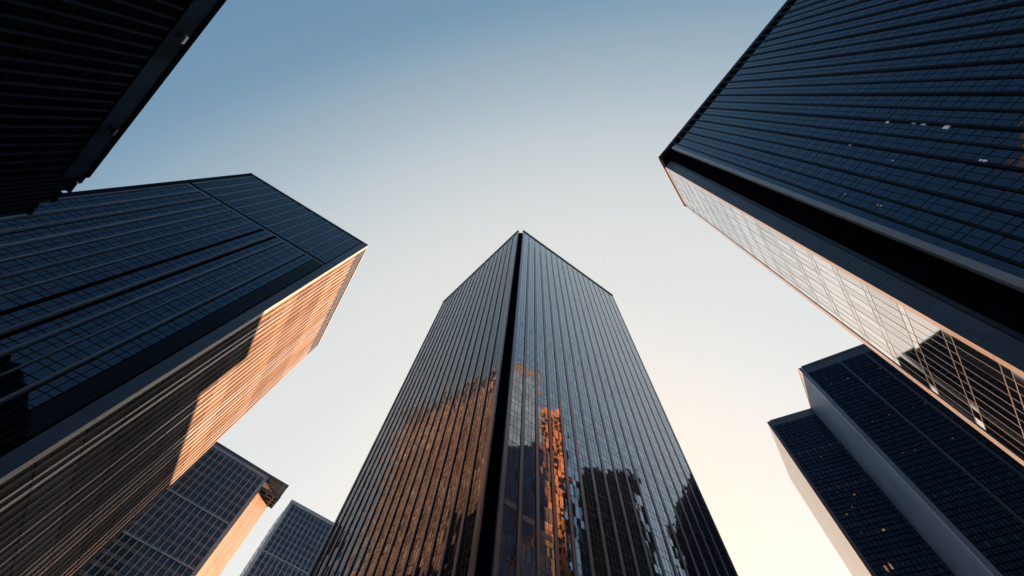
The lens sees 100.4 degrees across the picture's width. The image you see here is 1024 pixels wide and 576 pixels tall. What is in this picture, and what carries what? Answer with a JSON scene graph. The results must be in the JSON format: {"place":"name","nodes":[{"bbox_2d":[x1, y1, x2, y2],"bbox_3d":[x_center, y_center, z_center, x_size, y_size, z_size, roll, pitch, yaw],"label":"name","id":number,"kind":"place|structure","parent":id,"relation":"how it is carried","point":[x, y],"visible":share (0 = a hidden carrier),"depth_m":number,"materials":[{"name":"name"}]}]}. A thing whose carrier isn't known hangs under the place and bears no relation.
{"place":"outdoors","nodes":[
{"label":"outdoors","id":0,"kind":"place"},
{"bbox_2d":[0,0,226,216],"bbox_3d":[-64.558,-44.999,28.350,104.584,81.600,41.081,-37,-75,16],"label":"ribbed block","id":1,"kind":"structure","parent":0,"point":[81,82],"depth_m":65.70,"materials":[{"name":"black glass"}]},
{"bbox_2d":[76,441,288,575],"bbox_3d":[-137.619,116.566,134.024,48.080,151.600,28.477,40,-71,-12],"label":"skyscraper","id":2,"kind":"structure","parent":0,"point":[201,515],"depth_m":170.96,"materials":[{"name":"beige stone"}]},
{"bbox_2d":[76,494,223,575],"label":"window","id":3,"kind":"structure","parent":2,"relation":"in","point":[122,562],"depth_m":158.36,"materials":[{"name":"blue glass"}]},
{"bbox_2d":[165,488,175,497],"bbox_3d":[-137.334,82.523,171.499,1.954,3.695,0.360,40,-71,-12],"label":"window","id":4,"kind":"structure","parent":2,"relation":"in","point":[169,494],"depth_m":171.23,"materials":[{"name":"blue glass"}]},
{"bbox_2d":[171,491,180,500],"bbox_3d":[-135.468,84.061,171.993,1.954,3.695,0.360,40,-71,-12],"label":"window","id":5,"kind":"structure","parent":2,"relation":"in","point":[174,498],"depth_m":171.65,"materials":[{"name":"blue glass"}]},
{"bbox_2d":[173,481,182,489],"bbox_3d":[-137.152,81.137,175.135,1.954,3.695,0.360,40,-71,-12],"label":"window","id":6,"kind":"structure","parent":2,"relation":"in","point":[179,483],"depth_m":175.08,"materials":[{"name":"blue glass"}]},
{"bbox_2d":[176,495,186,503],"bbox_3d":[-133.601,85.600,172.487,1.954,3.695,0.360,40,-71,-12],"label":"window","id":7,"kind":"structure","parent":2,"relation":"in","point":[180,500],"depth_m":172.05,"materials":[{"name":"blue glass"}]},
{"bbox_2d":[178,484,188,492],"bbox_3d":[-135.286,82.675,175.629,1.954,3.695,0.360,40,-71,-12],"label":"window","id":8,"kind":"structure","parent":2,"relation":"in","point":[184,487],"depth_m":175.64,"materials":[{"name":"blue glass"}]},
{"bbox_2d":[180,473,189,482],"bbox_3d":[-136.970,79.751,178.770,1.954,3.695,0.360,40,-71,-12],"label":"window","id":9,"kind":"structure","parent":2,"relation":"in","point":[186,476],"depth_m":178.84,"materials":[{"name":"blue glass"}]},
{"bbox_2d":[182,498,192,507],"bbox_3d":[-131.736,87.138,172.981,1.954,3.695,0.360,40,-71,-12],"label":"window","id":10,"kind":"structure","parent":2,"relation":"in","point":[185,504],"depth_m":172.64,"materials":[{"name":"blue glass"}]},
{"bbox_2d":[183,487,193,496],"bbox_3d":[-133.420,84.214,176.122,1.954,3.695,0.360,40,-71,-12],"label":"window","id":11,"kind":"structure","parent":2,"relation":"in","point":[190,490],"depth_m":176.15,"materials":[{"name":"blue glass"}]},
{"bbox_2d":[185,477,195,485],"bbox_3d":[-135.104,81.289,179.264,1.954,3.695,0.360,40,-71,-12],"label":"window","id":12,"kind":"structure","parent":2,"relation":"in","point":[191,480],"depth_m":179.23,"materials":[{"name":"blue glass"}]},
{"bbox_2d":[187,467,196,475],"bbox_3d":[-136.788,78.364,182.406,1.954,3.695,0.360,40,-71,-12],"label":"window","id":13,"kind":"structure","parent":2,"relation":"in","point":[193,469],"depth_m":182.45,"materials":[{"name":"blue glass"}]},
{"bbox_2d":[187,501,197,510],"bbox_3d":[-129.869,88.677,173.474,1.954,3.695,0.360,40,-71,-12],"label":"window","id":14,"kind":"structure","parent":2,"relation":"in","point":[191,507],"depth_m":173.12,"materials":[{"name":"blue glass"}]},
{"bbox_2d":[189,490,199,499],"bbox_3d":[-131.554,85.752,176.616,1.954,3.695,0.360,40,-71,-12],"label":"window","id":15,"kind":"structure","parent":2,"relation":"in","point":[195,493],"depth_m":176.63,"materials":[{"name":"blue glass"}]},
{"bbox_2d":[191,480,200,488],"bbox_3d":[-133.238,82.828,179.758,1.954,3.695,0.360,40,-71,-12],"label":"window","id":16,"kind":"structure","parent":2,"relation":"in","point":[196,483],"depth_m":179.93,"materials":[{"name":"blue glass"}]},
{"bbox_2d":[192,470,201,478],"bbox_3d":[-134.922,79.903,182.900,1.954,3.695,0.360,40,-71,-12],"label":"window","id":17,"kind":"structure","parent":2,"relation":"in","point":[198,472],"depth_m":182.90,"materials":[{"name":"blue glass"}]},
{"bbox_2d":[193,504,203,513],"bbox_3d":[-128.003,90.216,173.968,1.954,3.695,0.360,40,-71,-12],"label":"window","id":18,"kind":"structure","parent":2,"relation":"in","point":[196,510],"depth_m":173.65,"materials":[{"name":"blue glass"}]},
{"bbox_2d":[194,460,203,468],"bbox_3d":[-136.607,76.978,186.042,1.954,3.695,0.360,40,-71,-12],"label":"window","id":19,"kind":"structure","parent":2,"relation":"in","point":[199,463],"depth_m":186.24,"materials":[{"name":"blue glass"}]},
{"bbox_2d":[194,494,204,502],"bbox_3d":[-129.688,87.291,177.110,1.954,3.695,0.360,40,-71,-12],"label":"window","id":20,"kind":"structure","parent":2,"relation":"in","point":[201,496],"depth_m":177.01,"materials":[{"name":"blue glass"}]},
{"bbox_2d":[196,483,205,491],"bbox_3d":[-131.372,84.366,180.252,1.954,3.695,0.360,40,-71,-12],"label":"window","id":21,"kind":"structure","parent":2,"relation":"in","point":[200,488],"depth_m":180.13,"materials":[{"name":"blue glass"}]},
{"bbox_2d":[197,473,206,481],"bbox_3d":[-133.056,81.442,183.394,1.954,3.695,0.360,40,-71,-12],"label":"window","id":22,"kind":"structure","parent":2,"relation":"in","point":[203,476],"depth_m":183.37,"materials":[{"name":"blue glass"}]},
{"bbox_2d":[198,507,208,516],"bbox_3d":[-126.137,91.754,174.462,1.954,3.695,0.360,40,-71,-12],"label":"window","id":23,"kind":"structure","parent":2,"relation":"in","point":[202,513],"depth_m":174.14,"materials":[{"name":"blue glass"}]},
{"bbox_2d":[199,463,208,471],"bbox_3d":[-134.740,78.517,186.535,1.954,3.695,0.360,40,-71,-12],"label":"window","id":24,"kind":"structure","parent":2,"relation":"in","point":[205,465],"depth_m":186.46,"materials":[{"name":"blue glass"}]},
{"bbox_2d":[200,454,209,461],"bbox_3d":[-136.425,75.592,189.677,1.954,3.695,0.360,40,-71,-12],"label":"window","id":25,"kind":"structure","parent":2,"relation":"in","point":[206,456],"depth_m":189.63,"materials":[{"name":"blue glass"}]},
{"bbox_2d":[200,497,209,505],"bbox_3d":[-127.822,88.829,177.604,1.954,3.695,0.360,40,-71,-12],"label":"window","id":26,"kind":"structure","parent":2,"relation":"in","point":[206,499],"depth_m":177.71,"materials":[{"name":"blue glass"}]},
{"bbox_2d":[202,486,210,494],"bbox_3d":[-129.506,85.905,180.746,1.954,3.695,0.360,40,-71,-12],"label":"window","id":27,"kind":"structure","parent":2,"relation":"in","point":[207,489],"depth_m":180.81,"materials":[{"name":"blue glass"}]},
{"bbox_2d":[203,476,212,484],"bbox_3d":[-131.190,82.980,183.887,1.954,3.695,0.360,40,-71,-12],"label":"window","id":28,"kind":"structure","parent":2,"relation":"in","point":[208,479],"depth_m":184.07,"materials":[{"name":"blue glass"}]},
{"bbox_2d":[204,466,213,474],"bbox_3d":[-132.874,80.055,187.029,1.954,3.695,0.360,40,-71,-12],"label":"window","id":29,"kind":"structure","parent":2,"relation":"in","point":[210,468],"depth_m":186.96,"materials":[{"name":"blue glass"}]},
{"bbox_2d":[204,510,213,519],"bbox_3d":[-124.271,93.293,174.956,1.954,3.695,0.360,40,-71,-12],"label":"window","id":30,"kind":"structure","parent":2,"relation":"in","point":[207,517],"depth_m":174.57,"materials":[{"name":"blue glass"}]},
{"bbox_2d":[205,499,214,508],"bbox_3d":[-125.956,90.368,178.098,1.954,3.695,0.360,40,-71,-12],"label":"window","id":31,"kind":"structure","parent":2,"relation":"in","point":[210,504],"depth_m":178.10,"materials":[{"name":"blue glass"}]},
{"bbox_2d":[206,457,214,464],"bbox_3d":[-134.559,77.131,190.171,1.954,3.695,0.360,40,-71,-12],"label":"window","id":32,"kind":"structure","parent":2,"relation":"in","point":[211,459],"depth_m":190.23,"materials":[{"name":"blue glass"}]},
{"bbox_2d":[206,448,215,455],"bbox_3d":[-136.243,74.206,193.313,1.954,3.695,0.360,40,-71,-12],"label":"window","id":33,"kind":"structure","parent":2,"relation":"in","point":[212,450],"depth_m":193.25,"materials":[{"name":"blue glass"}]},
{"bbox_2d":[207,489,216,498],"bbox_3d":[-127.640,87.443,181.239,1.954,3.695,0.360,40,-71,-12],"label":"window","id":34,"kind":"structure","parent":2,"relation":"in","point":[212,492],"depth_m":181.30,"materials":[{"name":"blue glass"}]},
{"bbox_2d":[208,479,217,487],"bbox_3d":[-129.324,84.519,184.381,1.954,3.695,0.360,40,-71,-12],"label":"window","id":35,"kind":"structure","parent":2,"relation":"in","point":[213,482],"depth_m":184.56,"materials":[{"name":"blue glass"}]},
{"bbox_2d":[209,469,218,477],"bbox_3d":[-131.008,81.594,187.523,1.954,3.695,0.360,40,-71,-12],"label":"window","id":36,"kind":"structure","parent":2,"relation":"in","point":[215,471],"depth_m":187.47,"materials":[{"name":"blue glass"}]},
{"bbox_2d":[209,513,218,523],"bbox_3d":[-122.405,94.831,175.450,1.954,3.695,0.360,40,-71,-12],"label":"window","id":37,"kind":"structure","parent":2,"relation":"in","point":[213,519],"depth_m":175.04,"materials":[{"name":"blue glass"}]},
{"bbox_2d":[211,460,219,467],"bbox_3d":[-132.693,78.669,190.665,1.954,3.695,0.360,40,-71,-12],"label":"window","id":38,"kind":"structure","parent":2,"relation":"in","point":[216,462],"depth_m":190.65,"materials":[{"name":"blue glass"}]},
{"bbox_2d":[211,503,219,511],"bbox_3d":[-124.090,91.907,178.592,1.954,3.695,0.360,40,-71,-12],"label":"window","id":39,"kind":"structure","parent":2,"relation":"in","point":[216,506],"depth_m":178.58,"materials":[{"name":"blue glass"}]},
{"bbox_2d":[211,451,220,458],"bbox_3d":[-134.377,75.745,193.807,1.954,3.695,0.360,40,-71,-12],"label":"window","id":40,"kind":"structure","parent":2,"relation":"in","point":[215,455],"depth_m":193.65,"materials":[{"name":"blue glass"}]},
{"bbox_2d":[212,492,221,500],"bbox_3d":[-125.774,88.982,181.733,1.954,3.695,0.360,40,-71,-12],"label":"window","id":41,"kind":"structure","parent":2,"relation":"in","point":[215,498],"depth_m":181.74,"materials":[{"name":"blue glass"}]},
{"bbox_2d":[213,482,222,490],"bbox_3d":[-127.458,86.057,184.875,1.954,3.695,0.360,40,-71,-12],"label":"window","id":42,"kind":"structure","parent":2,"relation":"in","point":[219,484],"depth_m":185.06,"materials":[{"name":"blue glass"}]},
{"bbox_2d":[214,472,223,480],"bbox_3d":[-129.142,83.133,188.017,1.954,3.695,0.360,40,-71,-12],"label":"window","id":43,"kind":"structure","parent":2,"relation":"in","point":[220,474],"depth_m":187.93,"materials":[{"name":"blue glass"}]},
{"bbox_2d":[215,517,223,526],"bbox_3d":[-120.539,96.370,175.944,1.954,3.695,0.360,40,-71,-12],"label":"window","id":44,"kind":"structure","parent":2,"relation":"in","point":[218,523],"depth_m":175.44,"materials":[{"name":"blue glass"}]},
{"bbox_2d":[216,463,223,470],"bbox_3d":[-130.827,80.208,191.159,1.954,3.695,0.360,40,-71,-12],"label":"window","id":45,"kind":"structure","parent":2,"relation":"in","point":[221,465],"depth_m":191.16,"materials":[{"name":"blue glass"}]},
{"bbox_2d":[216,454,224,460],"bbox_3d":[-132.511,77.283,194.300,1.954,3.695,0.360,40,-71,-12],"label":"window","id":46,"kind":"structure","parent":2,"relation":"in","point":[221,456],"depth_m":194.22,"materials":[{"name":"blue glass"}]},
{"bbox_2d":[216,506,225,514],"bbox_3d":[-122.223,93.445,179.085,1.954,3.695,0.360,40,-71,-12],"label":"window","id":47,"kind":"structure","parent":2,"relation":"in","point":[222,508],"depth_m":179.14,"materials":[{"name":"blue glass"}]},
{"bbox_2d":[217,495,226,503],"bbox_3d":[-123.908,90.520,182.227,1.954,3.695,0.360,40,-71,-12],"label":"window","id":48,"kind":"structure","parent":2,"relation":"in","point":[221,500],"depth_m":182.21,"materials":[{"name":"blue glass"}]},
{"bbox_2d":[218,485,227,493],"bbox_3d":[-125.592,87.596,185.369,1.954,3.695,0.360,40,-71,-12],"label":"window","id":49,"kind":"structure","parent":2,"relation":"in","point":[224,487],"depth_m":185.40,"materials":[{"name":"blue glass"}]},
{"bbox_2d":[219,475,228,483],"bbox_3d":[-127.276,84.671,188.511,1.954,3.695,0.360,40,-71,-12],"label":"window","id":50,"kind":"structure","parent":2,"relation":"in","point":[225,477],"depth_m":188.41,"materials":[{"name":"blue glass"}]},
{"bbox_2d":[221,466,228,473],"bbox_3d":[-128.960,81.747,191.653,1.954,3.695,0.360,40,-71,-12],"label":"window","id":51,"kind":"structure","parent":2,"relation":"in","point":[224,470],"depth_m":191.63,"materials":[{"name":"blue glass"}]},
{"bbox_2d":[220,520,229,529],"bbox_3d":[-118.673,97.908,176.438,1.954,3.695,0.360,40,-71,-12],"label":"window","id":52,"kind":"structure","parent":2,"relation":"in","point":[223,526],"depth_m":176.04,"materials":[{"name":"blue glass"}]},
{"bbox_2d":[221,457,229,463],"bbox_3d":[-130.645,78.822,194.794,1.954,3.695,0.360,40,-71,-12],"label":"window","id":53,"kind":"structure","parent":2,"relation":"in","point":[226,459],"depth_m":194.74,"materials":[{"name":"blue glass"}]},
{"bbox_2d":[222,509,230,517],"bbox_3d":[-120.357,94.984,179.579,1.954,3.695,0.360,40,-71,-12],"label":"window","id":54,"kind":"structure","parent":2,"relation":"in","point":[225,514],"depth_m":179.49,"materials":[{"name":"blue glass"}]},
{"bbox_2d":[222,498,231,506],"bbox_3d":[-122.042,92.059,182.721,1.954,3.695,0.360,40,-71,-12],"label":"window","id":55,"kind":"structure","parent":2,"relation":"in","point":[227,502],"depth_m":182.70,"materials":[{"name":"blue glass"}]},
{"bbox_2d":[223,488,232,496],"bbox_3d":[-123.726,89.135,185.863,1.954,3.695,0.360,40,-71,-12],"label":"window","id":56,"kind":"structure","parent":2,"relation":"in","point":[229,490],"depth_m":185.78,"materials":[{"name":"blue glass"}]},
{"bbox_2d":[224,478,233,486],"bbox_3d":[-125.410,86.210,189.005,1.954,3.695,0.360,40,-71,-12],"label":"window","id":57,"kind":"structure","parent":2,"relation":"in","point":[230,480],"depth_m":189.05,"materials":[{"name":"blue glass"}]},
{"bbox_2d":[225,469,233,476],"bbox_3d":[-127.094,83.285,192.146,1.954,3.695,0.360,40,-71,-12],"label":"window","id":58,"kind":"structure","parent":2,"relation":"in","point":[230,471],"depth_m":192.15,"materials":[{"name":"blue glass"}]},
{"bbox_2d":[226,459,234,466],"bbox_3d":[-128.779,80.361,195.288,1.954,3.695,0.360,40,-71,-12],"label":"window","id":59,"kind":"structure","parent":2,"relation":"in","point":[231,462],"depth_m":195.51,"materials":[{"name":"blue glass"}]},
{"bbox_2d":[227,512,235,521],"bbox_3d":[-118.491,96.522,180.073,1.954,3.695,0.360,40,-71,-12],"label":"window","id":60,"kind":"structure","parent":2,"relation":"in","point":[231,516],"depth_m":180.00,"materials":[{"name":"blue glass"}]},
{"bbox_2d":[227,501,236,510],"bbox_3d":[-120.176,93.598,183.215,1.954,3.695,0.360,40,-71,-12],"label":"window","id":61,"kind":"structure","parent":2,"relation":"in","point":[232,505],"depth_m":183.17,"materials":[{"name":"blue glass"}]},
{"bbox_2d":[228,491,237,499],"bbox_3d":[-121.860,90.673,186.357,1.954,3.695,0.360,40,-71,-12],"label":"window","id":62,"kind":"structure","parent":2,"relation":"in","point":[234,493],"depth_m":186.24,"materials":[{"name":"blue glass"}]},
{"bbox_2d":[229,481,237,489],"bbox_3d":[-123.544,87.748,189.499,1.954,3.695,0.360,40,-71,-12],"label":"window","id":63,"kind":"structure","parent":2,"relation":"in","point":[235,483],"depth_m":189.54,"materials":[{"name":"blue glass"}]},
{"bbox_2d":[230,471,238,479],"bbox_3d":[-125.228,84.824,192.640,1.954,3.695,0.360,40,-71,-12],"label":"window","id":64,"kind":"structure","parent":2,"relation":"in","point":[235,474],"depth_m":192.71,"materials":[{"name":"blue glass"}]},
{"bbox_2d":[231,462,239,470],"bbox_3d":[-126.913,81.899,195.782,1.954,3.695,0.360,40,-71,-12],"label":"window","id":65,"kind":"structure","parent":2,"relation":"in","point":[236,464],"depth_m":195.75,"materials":[{"name":"blue glass"}]},
{"bbox_2d":[233,504,241,513],"bbox_3d":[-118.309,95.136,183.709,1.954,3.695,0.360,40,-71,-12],"label":"window","id":66,"kind":"structure","parent":2,"relation":"in","point":[237,508],"depth_m":183.62,"materials":[{"name":"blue glass"}]},
{"bbox_2d":[234,484,242,492],"bbox_3d":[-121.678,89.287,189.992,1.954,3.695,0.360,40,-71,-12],"label":"window","id":67,"kind":"structure","parent":2,"relation":"in","point":[240,486],"depth_m":190.05,"materials":[{"name":"blue glass"}]},
{"bbox_2d":[234,494,242,502],"bbox_3d":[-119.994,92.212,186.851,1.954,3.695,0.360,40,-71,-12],"label":"window","id":68,"kind":"structure","parent":2,"relation":"in","point":[239,496],"depth_m":186.85,"materials":[{"name":"blue glass"}]},
{"bbox_2d":[235,474,243,482],"bbox_3d":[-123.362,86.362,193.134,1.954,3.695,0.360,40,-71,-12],"label":"window","id":69,"kind":"structure","parent":2,"relation":"in","point":[240,477],"depth_m":193.23,"materials":[{"name":"blue glass"}]},
{"bbox_2d":[236,465,244,473],"bbox_3d":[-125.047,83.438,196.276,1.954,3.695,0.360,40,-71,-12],"label":"window","id":70,"kind":"structure","parent":2,"relation":"in","point":[241,467],"depth_m":196.30,"materials":[{"name":"blue glass"}]},
{"bbox_2d":[239,497,246,505],"bbox_3d":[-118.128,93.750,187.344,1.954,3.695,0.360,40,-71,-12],"label":"window","id":71,"kind":"structure","parent":2,"relation":"in","point":[244,499],"depth_m":187.35,"materials":[{"name":"blue glass"}]},
{"bbox_2d":[239,487,247,495],"bbox_3d":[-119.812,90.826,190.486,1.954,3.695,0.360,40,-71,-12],"label":"window","id":72,"kind":"structure","parent":2,"relation":"in","point":[244,489],"depth_m":190.54,"materials":[{"name":"blue glass"}]},
{"bbox_2d":[240,477,248,485],"bbox_3d":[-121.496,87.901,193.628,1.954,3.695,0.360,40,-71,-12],"label":"window","id":73,"kind":"structure","parent":2,"relation":"in","point":[245,479],"depth_m":193.61,"materials":[{"name":"blue glass"}]},
{"bbox_2d":[241,468,248,475],"bbox_3d":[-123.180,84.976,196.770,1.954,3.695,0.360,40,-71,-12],"label":"window","id":74,"kind":"structure","parent":2,"relation":"in","point":[246,470],"depth_m":196.85,"materials":[{"name":"blue glass"}]},
{"bbox_2d":[244,490,252,498],"bbox_3d":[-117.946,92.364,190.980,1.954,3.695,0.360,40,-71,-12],"label":"window","id":75,"kind":"structure","parent":2,"relation":"in","point":[249,492],"depth_m":190.91,"materials":[{"name":"blue glass"}]},
{"bbox_2d":[245,480,252,488],"bbox_3d":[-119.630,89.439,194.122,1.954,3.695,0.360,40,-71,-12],"label":"window","id":76,"kind":"structure","parent":2,"relation":"in","point":[250,482],"depth_m":194.10,"materials":[{"name":"blue glass"}]},
{"bbox_2d":[246,471,253,478],"bbox_3d":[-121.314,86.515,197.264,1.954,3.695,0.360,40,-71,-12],"label":"window","id":77,"kind":"structure","parent":2,"relation":"in","point":[250,473],"depth_m":197.40,"materials":[{"name":"blue glass"}]},
{"bbox_2d":[249,483,257,490],"bbox_3d":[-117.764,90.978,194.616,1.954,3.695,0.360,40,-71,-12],"label":"window","id":78,"kind":"structure","parent":2,"relation":"in","point":[255,485],"depth_m":194.74,"materials":[{"name":"blue glass"}]},
{"bbox_2d":[250,474,257,481],"bbox_3d":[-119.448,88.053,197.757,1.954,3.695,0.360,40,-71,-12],"label":"window","id":79,"kind":"structure","parent":2,"relation":"in","point":[255,476],"depth_m":197.76,"materials":[{"name":"blue glass"}]},
{"bbox_2d":[255,477,262,484],"bbox_3d":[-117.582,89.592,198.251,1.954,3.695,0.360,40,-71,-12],"label":"window","id":80,"kind":"structure","parent":2,"relation":"in","point":[259,479],"depth_m":198.20,"materials":[{"name":"blue glass"}]},
{"bbox_2d":[0,173,367,575],"bbox_3d":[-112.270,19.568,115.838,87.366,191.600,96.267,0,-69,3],"label":"office tower","id":81,"kind":"structure","parent":0,"point":[157,340],"depth_m":101.99,"materials":[{"name":"blue glass"}]},
{"bbox_2d":[240,500,333,575],"bbox_3d":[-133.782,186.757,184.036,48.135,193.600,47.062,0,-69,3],"label":"stone office tower","id":82,"kind":"structure","parent":0,"point":[293,541],"depth_m":248.22,"materials":[{"name":"grey stone"}]},
{"bbox_2d":[267,539,273,546],"bbox_3d":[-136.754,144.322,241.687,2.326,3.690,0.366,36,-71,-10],"label":"window","id":83,"kind":"structure","parent":82,"relation":"in","point":[271,541],"depth_m":241.71,"materials":[{"name":"blue glass"}]},
{"bbox_2d":[276,544,282,550],"bbox_3d":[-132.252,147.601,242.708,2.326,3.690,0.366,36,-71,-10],"label":"window","id":84,"kind":"structure","parent":82,"relation":"in","point":[280,546],"depth_m":242.66,"materials":[{"name":"blue glass"}]},
{"bbox_2d":[247,552,311,575],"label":"window","id":85,"kind":"structure","parent":82,"relation":"in","point":[263,554],"depth_m":233.88,"materials":[{"name":"blue glass"}]},
{"bbox_2d":[62,0,863,575],"label":"sky","id":86,"kind":"structure","parent":0,"point":[431,133],"materials":[{"name":"blue"}]},
{"bbox_2d":[308,230,737,575],"bbox_3d":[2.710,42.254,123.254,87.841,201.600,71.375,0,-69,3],"label":"glass skyscraper","id":87,"kind":"structure","parent":0,"point":[526,429],"depth_m":87.23,"materials":[{"name":"black reflective glass"},{"name":"dark grey metal"}]},
{"bbox_2d":[658,0,1023,465],"bbox_3d":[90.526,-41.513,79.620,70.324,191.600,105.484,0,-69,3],"label":"skyscraper","id":88,"kind":"structure","parent":0,"point":[855,168],"depth_m":74.36,"materials":[{"name":"blue glass"}]},
{"label":"ground","id":89,"kind":"structure","parent":0,"visible":0},
{"bbox_2d":[767,408,954,575],"bbox_3d":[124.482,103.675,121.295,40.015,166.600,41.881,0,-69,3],"label":"set back tower","id":90,"kind":"structure","parent":89,"relation":"on","point":[866,526],"depth_m":151.76,"materials":[{"name":"blue glass"}]},
{"bbox_2d":[798,344,1023,575],"bbox_3d":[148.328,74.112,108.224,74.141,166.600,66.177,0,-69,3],"label":"grid glass tower","id":91,"kind":"structure","parent":89,"relation":"on","point":[949,483],"depth_m":130.49,"materials":[{"name":"glass"}]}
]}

